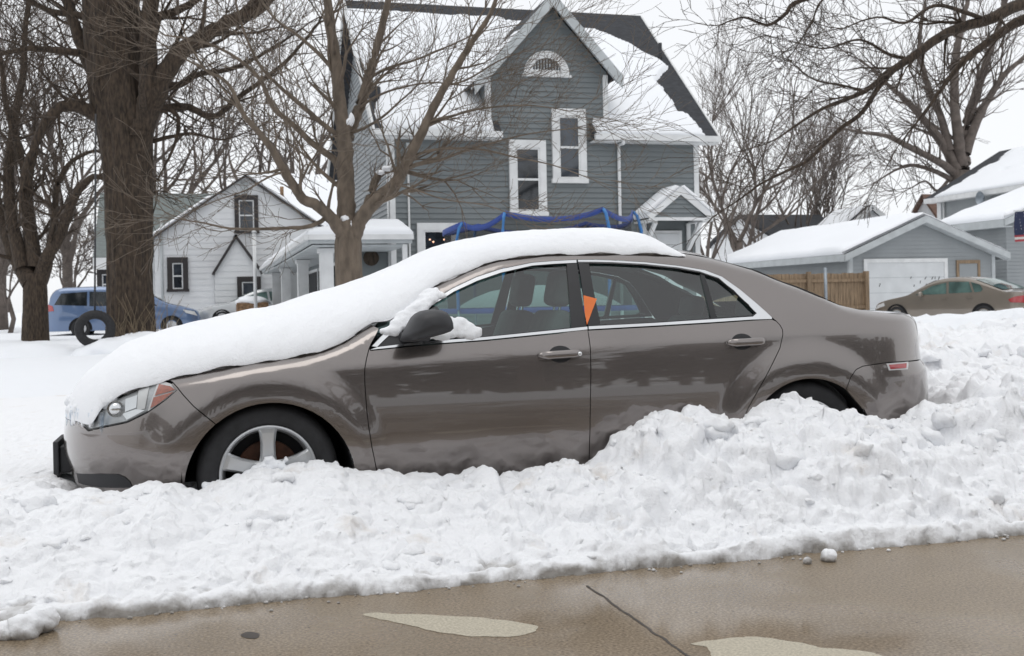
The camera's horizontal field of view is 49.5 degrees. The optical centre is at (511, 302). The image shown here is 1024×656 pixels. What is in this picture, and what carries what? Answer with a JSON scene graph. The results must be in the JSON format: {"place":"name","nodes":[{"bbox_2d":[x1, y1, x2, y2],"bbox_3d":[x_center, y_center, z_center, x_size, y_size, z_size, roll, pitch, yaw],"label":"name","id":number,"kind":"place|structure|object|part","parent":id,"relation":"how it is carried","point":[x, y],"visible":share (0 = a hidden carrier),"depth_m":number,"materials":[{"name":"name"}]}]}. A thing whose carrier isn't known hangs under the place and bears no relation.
{"place":"outdoors","nodes":[
{"label":"outdoors","id":0,"kind":"place"},
{"bbox_2d":[8,313,21,318],"bbox_3d":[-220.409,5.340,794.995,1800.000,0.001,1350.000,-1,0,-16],"label":"ground","id":1,"kind":"structure","parent":0,"point":[18,315],"depth_m":308.75,"materials":[{"name":"white snow"}]},
{"bbox_2d":[0,535,1023,655],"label":"road","id":2,"kind":"structure","parent":0,"point":[961,598],"depth_m":3.94,"materials":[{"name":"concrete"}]},
{"bbox_2d":[0,605,60,640],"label":"snow chunk","id":3,"kind":"object","parent":2,"relation":"on","point":[34,622],"visible":0.9,"depth_m":3.79,"materials":[{"name":"white snow"}]},
{"bbox_2d":[241,632,259,638],"bbox_3d":[-0.886,1.132,3.776,0.085,0.001,0.060,-1,0,32],"label":"oil spot","id":4,"kind":"object","parent":2,"relation":"on","point":[252,635],"visible":1,"depth_m":3.77,"materials":[{"name":"grey liquid"}]},
{"bbox_2d":[363,613,537,636],"bbox_3d":[-0.230,1.119,3.875,0.665,0.001,0.214,-1,0,25],"label":"dry pavement patch","id":5,"kind":"object","parent":2,"relation":"on","point":[472,626],"visible":1,"depth_m":3.85,"materials":[{"name":"concrete"}]},
{"bbox_2d":[0,318,1023,621],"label":"snowbank","id":6,"kind":"object","parent":2,"relation":"on","point":[192,544],"visible":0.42,"depth_m":4.94,"materials":[{"name":"white snow"}]},
{"bbox_2d":[53,249,927,491],"bbox_3d":[-0.013,0.389,6.449,4.907,1.453,2.190,-1,0,-16],"label":"parked sedan","id":7,"kind":"object","parent":6,"relation":"on","point":[513,387],"visible":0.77,"depth_m":5.60,"materials":[{"name":"brown paint"}]},
{"bbox_2d":[201,456,338,487],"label":"snow","id":8,"kind":"structure","parent":7,"relation":"attached to","point":[272,462],"depth_m":5.20,"materials":[{"name":"white snow"}]},
{"bbox_2d":[64,228,685,427],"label":"car snow","id":9,"kind":"object","parent":7,"relation":"on","point":[399,295],"visible":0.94,"depth_m":5.51,"materials":[{"name":"white snow"}]},
{"bbox_3d":[-0.576,0.358,7.082,1.177,1.132,0.343,-1,0,-16],"label":"door","id":10,"kind":"part","parent":7,"relation":"part of","materials":[{"name":"brown paint"}]},
{"bbox_3d":[-0.169,0.350,5.614,1.177,1.132,0.348,-1,0,-16],"label":"door","id":11,"kind":"part","parent":7,"relation":"part of","materials":[{"name":"brown paint"}]},
{"bbox_3d":[0.489,0.337,7.377,1.110,1.132,0.340,-1,0,-16],"label":"door","id":12,"kind":"part","parent":7,"relation":"part of","materials":[{"name":"brown paint"}]},
{"bbox_2d":[583,295,596,322],"bbox_3d":[0.392,0.039,5.760,0.059,0.153,0.118,-1,0,31],"label":"parking notice","id":13,"kind":"object","parent":7,"relation":"on","point":[589,303],"visible":1,"depth_m":5.76,"materials":[{"name":"orange paper"}]},
{"bbox_3d":[0.895,0.329,5.913,1.110,1.132,0.340,-1,0,-16],"label":"door","id":14,"kind":"part","parent":7,"relation":"part of","materials":[{"name":"brown paint"}]},
{"bbox_3d":[1.254,-0.151,6.803,0.643,0.296,1.481,-1,0,-16],"label":"rear window","id":15,"kind":"part","parent":7,"relation":"part of","materials":[{"name":"black glass"}]},
{"bbox_2d":[0,317,1023,602],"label":"snow lumps","id":16,"kind":"object","parent":6,"relation":"on","point":[786,459],"visible":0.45,"depth_m":5.21,"materials":[{"name":"white snow"}]},
{"bbox_2d":[79,534,1008,621],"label":"snow crumbs","id":17,"kind":"object","parent":2,"relation":"on","point":[519,578],"visible":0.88,"depth_m":4.46,"materials":[{"name":"white snow"}]},
{"bbox_2d":[586,585,688,655],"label":"pavement joint","id":18,"kind":"object","parent":2,"relation":"on","point":[641,623],"visible":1,"depth_m":3.85,"materials":[{"name":"concrete"}]},
{"bbox_2d":[691,637,881,655],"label":"dry pavement patch","id":19,"kind":"object","parent":2,"relation":"on","point":[748,646],"visible":1,"depth_m":3.52,"materials":[{"name":"concrete"}]},
{"bbox_2d":[803,557,811,563],"bbox_3d":[1.235,1.080,4.633,0.036,0.032,0.035,-1,0,-37],"label":"snow chunk","id":20,"kind":"object","parent":2,"relation":"on","point":[806,560],"visible":1,"depth_m":4.62,"materials":[{"name":"white snow"}]},
{"bbox_2d":[820,548,836,561],"bbox_3d":[1.335,1.068,4.676,0.069,0.065,0.071,-1,0,-16],"label":"snow chunk","id":21,"kind":"object","parent":2,"relation":"on","point":[828,555],"visible":0.96,"depth_m":4.65,"materials":[{"name":"white snow"}]},
{"bbox_2d":[0,308,1023,397],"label":"snowy ground","id":22,"kind":"structure","parent":0,"point":[22,377],"depth_m":18.21,"materials":[{"name":"white snow"}]},
{"bbox_2d":[0,188,93,332],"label":"bare tree","id":23,"kind":"object","parent":22,"relation":"on","point":[10,309],"visible":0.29,"depth_m":46.42,"materials":[{"name":"brown plant"}]},
{"bbox_2d":[0,165,96,287],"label":"bare tree","id":24,"kind":"object","parent":22,"relation":"on","point":[91,245],"visible":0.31,"depth_m":48.92,"materials":[{"name":"brown plant"}]},
{"bbox_2d":[0,331,153,357],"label":"snow mound","id":25,"kind":"object","parent":22,"relation":"on","point":[106,345],"visible":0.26,"depth_m":21.08,"materials":[{"name":"white snow"}]},
{"bbox_2d":[100,293,188,336],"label":"dry stalks","id":26,"kind":"object","parent":25,"relation":"on","point":[153,327],"visible":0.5,"depth_m":21.67,"materials":[{"name":"brown plant"}]},
{"bbox_2d":[0,0,176,329],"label":"bare tree","id":27,"kind":"object","parent":22,"relation":"on","point":[4,323],"visible":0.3,"depth_m":53.14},
{"bbox_2d":[0,0,227,340],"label":"forked tree","id":28,"kind":"object","parent":22,"relation":"on","point":[35,319],"visible":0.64,"depth_m":31.38,"materials":[{"name":"brown plant"}]},
{"bbox_2d":[48,286,200,335],"bbox_3d":[-13.799,0.312,39.712,5.150,1.794,2.255,-1,0,-16],"label":"blue van","id":29,"kind":"object","parent":22,"relation":"on","point":[68,307],"visible":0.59,"depth_m":38.53,"materials":[{"name":"paint"}]},
{"bbox_3d":[-15.256,-0.114,38.422,1.070,0.490,0.147,-1,0,-16],"label":"side window","id":30,"kind":"part","parent":29,"relation":"part of","materials":[{"name":"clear glass"}]},
{"bbox_3d":[-14.109,-0.127,38.739,1.150,0.510,0.151,-1,0,-16],"label":"side window","id":31,"kind":"part","parent":29,"relation":"part of","materials":[{"name":"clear glass"}]},
{"bbox_2d":[0,0,266,287],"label":"bare tree","id":32,"kind":"object","parent":22,"relation":"on","point":[64,270],"visible":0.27,"depth_m":57.79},
{"bbox_2d":[4,0,320,193],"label":"bare tree","id":33,"kind":"object","parent":22,"relation":"on","point":[196,170],"visible":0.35,"depth_m":63.14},
{"bbox_2d":[93,173,336,330],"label":"white house","id":34,"kind":"structure","parent":22,"relation":"on","point":[221,275],"depth_m":44.46,"materials":[{"name":"white wood"}]},
{"bbox_2d":[97,269,105,285],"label":"window","id":35,"kind":"structure","parent":34,"relation":"in","point":[101,274],"depth_m":45.64,"materials":[{"name":"black glass"}]},
{"bbox_2d":[167,257,188,291],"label":"window","id":36,"kind":"structure","parent":34,"relation":"in","point":[177,272],"depth_m":44.00,"materials":[{"name":"black wood"}]},
{"bbox_2d":[234,195,258,233],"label":"window","id":37,"kind":"structure","parent":34,"relation":"in","point":[252,201],"depth_m":44.72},
{"bbox_2d":[237,276,260,297],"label":"window","id":38,"kind":"structure","parent":34,"relation":"in","point":[244,284],"depth_m":43.34,"materials":[{"name":"black glass"}]},
{"bbox_2d":[0,0,442,336],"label":"old tree","id":39,"kind":"object","parent":22,"relation":"on","point":[128,95],"visible":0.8,"depth_m":22.30,"materials":[{"name":"brown plant"}]},
{"bbox_2d":[74,114,115,345],"bbox_3d":[-8.002,-1.366,21.242,0.752,4.486,0.184,-1,0,-30],"label":"tyre swing","id":40,"kind":"object","parent":39,"relation":"hanging from","point":[83,319],"visible":0.86,"depth_m":21.24,"materials":[{"name":"rubber"}]},
{"bbox_2d":[199,288,271,319],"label":"silver car","id":41,"kind":"object","parent":22,"relation":"on","point":[211,311],"visible":0.27,"depth_m":41.41,"materials":[{"name":"paint"}]},
{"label":"side window","id":42,"kind":"part","parent":41,"relation":"part of","materials":[{"name":"green glass"}]},
{"bbox_2d":[140,0,332,181],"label":"bare tree","id":43,"kind":"object","parent":22,"relation":"on","point":[318,159],"visible":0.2,"depth_m":64.36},
{"bbox_2d":[159,0,331,193],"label":"bare tree","id":44,"kind":"object","parent":22,"relation":"on","point":[226,149],"visible":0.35,"depth_m":66.09,"materials":[{"name":"brown plant"}]},
{"bbox_2d":[235,296,270,311],"bbox_3d":[-9.209,0.533,39.591,1.244,1.534,1.320,-1,0,-16],"label":"brick planter","id":45,"kind":"object","parent":22,"relation":"on","point":[244,302],"visible":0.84,"depth_m":39.03,"materials":[{"name":"brown brick"}]},
{"bbox_2d":[252,231,256,307],"bbox_3d":[-8.783,-0.594,38.040,0.185,3.770,0.185,-1,0,-28],"label":"utility pole","id":46,"kind":"object","parent":22,"relation":"on","point":[254,269],"visible":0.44,"depth_m":37.99,"materials":[{"name":"white metal"}]},
{"bbox_2d":[53,0,710,285],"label":"young tree","id":47,"kind":"object","parent":22,"relation":"on","point":[348,252],"visible":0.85,"depth_m":13.36,"materials":[{"name":"brown plant"}]},
{"bbox_2d":[340,113,392,225],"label":"branch snow","id":48,"kind":"structure","parent":47,"relation":"attached to","point":[351,119],"depth_m":13.41,"materials":[{"name":"white snow"}]},
{"bbox_2d":[259,0,720,332],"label":"grey house","id":49,"kind":"structure","parent":22,"relation":"on","point":[399,228],"depth_m":27.41,"materials":[{"name":"grey wood"}]},
{"bbox_2d":[309,268,318,292],"bbox_3d":[-6.170,-0.036,34.662,0.078,1.950,2.700,-1,0,-16],"label":"porch window","id":50,"kind":"structure","parent":49,"relation":"in","point":[313,274],"depth_m":34.21,"materials":[{"name":"grey glass"}]},
{"bbox_2d":[363,252,378,265],"bbox_3d":[-3.320,-1.051,26.274,0.380,0.380,0.100,-1,0,-16],"label":"wreath","id":51,"kind":"object","parent":49,"relation":"hanging from","point":[370,258],"visible":0.96,"depth_m":26.23,"materials":[{"name":"brown plant"}]},
{"bbox_2d":[416,223,456,252],"bbox_3d":[-1.743,-1.298,26.448,1.076,1.184,0.150,-1,0,-16],"label":"window","id":52,"kind":"structure","parent":49,"relation":"in","point":[429,235],"depth_m":26.38,"materials":[{"name":"white"}]},
{"bbox_2d":[508,139,548,215],"bbox_3d":[0.398,-3.029,27.051,0.993,1.847,0.150,-1,0,-16],"label":"window","id":53,"kind":"structure","parent":49,"relation":"in","point":[535,184],"depth_m":27.04,"materials":[{"name":"white wood"}]},
{"bbox_2d":[551,108,588,183],"bbox_3d":[1.420,-3.849,27.339,0.939,1.832,0.150,-1,0,-16],"label":"window","id":54,"kind":"structure","parent":49,"relation":"in","point":[579,162],"depth_m":27.32,"materials":[{"name":"white wood"}]},
{"bbox_2d":[440,207,642,324],"bbox_3d":[0.511,-0.437,20.899,3.780,2.484,3.780,-1,0,-16],"label":"trampoline","id":55,"kind":"object","parent":22,"relation":"on","point":[479,297],"visible":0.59,"depth_m":19.46,"materials":[{"name":"fabric"}]},
{"bbox_2d":[705,215,823,259],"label":"dark roof house","id":56,"kind":"structure","parent":22,"relation":"on","point":[814,221],"depth_m":70.84,"materials":[{"name":"white"}]},
{"bbox_2d":[698,66,851,258],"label":"bare tree","id":57,"kind":"object","parent":22,"relation":"on","point":[714,253],"visible":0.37,"depth_m":47.97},
{"bbox_2d":[699,137,859,246],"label":"bare tree","id":58,"kind":"object","parent":22,"relation":"on","point":[746,217],"visible":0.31,"depth_m":67.07,"materials":[{"name":"brown plant"}]},
{"bbox_2d":[701,271,869,309],"bbox_3d":[7.020,0.133,34.126,9.000,2.083,0.140,-1,0,-16],"label":"wood fence","id":59,"kind":"object","parent":22,"relation":"on","point":[850,290],"visible":0.16,"depth_m":35.08,"materials":[{"name":"brown wood"}]},
{"bbox_2d":[678,0,917,251],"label":"bare tree","id":60,"kind":"object","parent":22,"relation":"on","point":[738,243],"visible":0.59,"depth_m":60.73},
{"bbox_2d":[746,94,864,227],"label":"bare tree","id":61,"kind":"object","parent":22,"relation":"on","point":[810,202],"visible":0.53,"depth_m":69.14,"materials":[{"name":"brown plant"}]},
{"bbox_2d":[824,268,827,299],"bbox_3d":[9.694,0.025,34.235,0.096,2.192,0.100,-1,0,-16],"label":"steel post","id":62,"kind":"object","parent":22,"relation":"on","point":[825,282],"visible":0.34,"depth_m":34.19,"materials":[{"name":"grey metal"}]},
{"bbox_2d":[752,87,911,217],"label":"bare tree","id":63,"kind":"object","parent":22,"relation":"on","point":[829,195],"visible":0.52,"depth_m":74.17,"materials":[{"name":"brown plant"}]},
{"bbox_2d":[644,0,1023,279],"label":"overhanging tree","id":64,"kind":"object","parent":22,"relation":"on","point":[1001,13],"visible":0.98,"depth_m":16.75,"materials":[{"name":"brown plant"}]},
{"bbox_2d":[819,205,884,224],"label":"white gable house","id":65,"kind":"structure","parent":22,"relation":"on","point":[874,212],"depth_m":63.87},
{"bbox_2d":[718,212,1010,309],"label":"grey garage","id":66,"kind":"structure","parent":22,"relation":"on","point":[899,255],"depth_m":39.46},
{"bbox_2d":[867,262,943,309],"bbox_3d":[13.909,-0.033,39.097,3.119,2.737,0.034,-1,0,-16],"label":"garage door","id":67,"kind":"structure","parent":66,"relation":"in","point":[887,281],"depth_m":39.00,"materials":[{"name":"white metal"}]},
{"bbox_2d":[959,263,977,276],"bbox_3d":[16.384,-0.053,39.793,0.781,2.679,0.016,-1,0,-16],"label":"door","id":68,"kind":"structure","parent":66,"relation":"in","point":[970,269],"depth_m":39.79,"materials":[{"name":"grey"}]},
{"bbox_2d":[751,0,1023,221],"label":"spreading tree","id":69,"kind":"object","parent":22,"relation":"on","point":[956,152],"visible":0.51,"depth_m":60.52,"materials":[{"name":"brown plant"}]},
{"bbox_2d":[911,194,936,217],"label":"brown roof house","id":70,"kind":"structure","parent":22,"relation":"on","point":[930,209],"depth_m":68.60,"materials":[{"name":"white"}]},
{"bbox_2d":[875,276,1023,316],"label":"tan sedan","id":71,"kind":"object","parent":22,"relation":"on","point":[961,295],"visible":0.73,"depth_m":31.77,"materials":[{"name":"paint"}]},
{"bbox_3d":[12.264,-0.396,32.445,0.100,0.350,1.000,-1,0,-37],"label":"side window","id":72,"kind":"part","parent":71,"relation":"part of","materials":[{"name":"green glass"}]},
{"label":"side window","id":73,"kind":"part","parent":71,"relation":"part of","materials":[{"name":"green glass"}]},
{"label":"side window","id":74,"kind":"part","parent":71,"relation":"part of","materials":[{"name":"green glass"}]},
{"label":"rear window","id":75,"kind":"part","parent":71,"relation":"part of","materials":[{"name":"green glass"}]},
{"bbox_2d":[923,146,1023,286],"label":"house","id":76,"kind":"structure","parent":22,"relation":"on","point":[997,179],"depth_m":46.54,"materials":[{"name":"grey"}]},
{"bbox_2d":[975,191,984,203],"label":"satellite dish","id":77,"kind":"object","parent":76,"relation":"attached to","point":[980,197],"visible":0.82,"depth_m":50.99,"materials":[{"name":"metal"}]},
{"bbox_2d":[1013,210,1023,241],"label":"flag","id":78,"kind":"object","parent":76,"relation":"attached to","point":[1019,226],"visible":1,"depth_m":35.08,"materials":[{"name":"fabric"}]},
{"bbox_2d":[0,0,1023,312],"label":"sky","id":79,"kind":"structure","parent":0,"point":[1004,130],"materials":[{"name":"white"}]}
]}

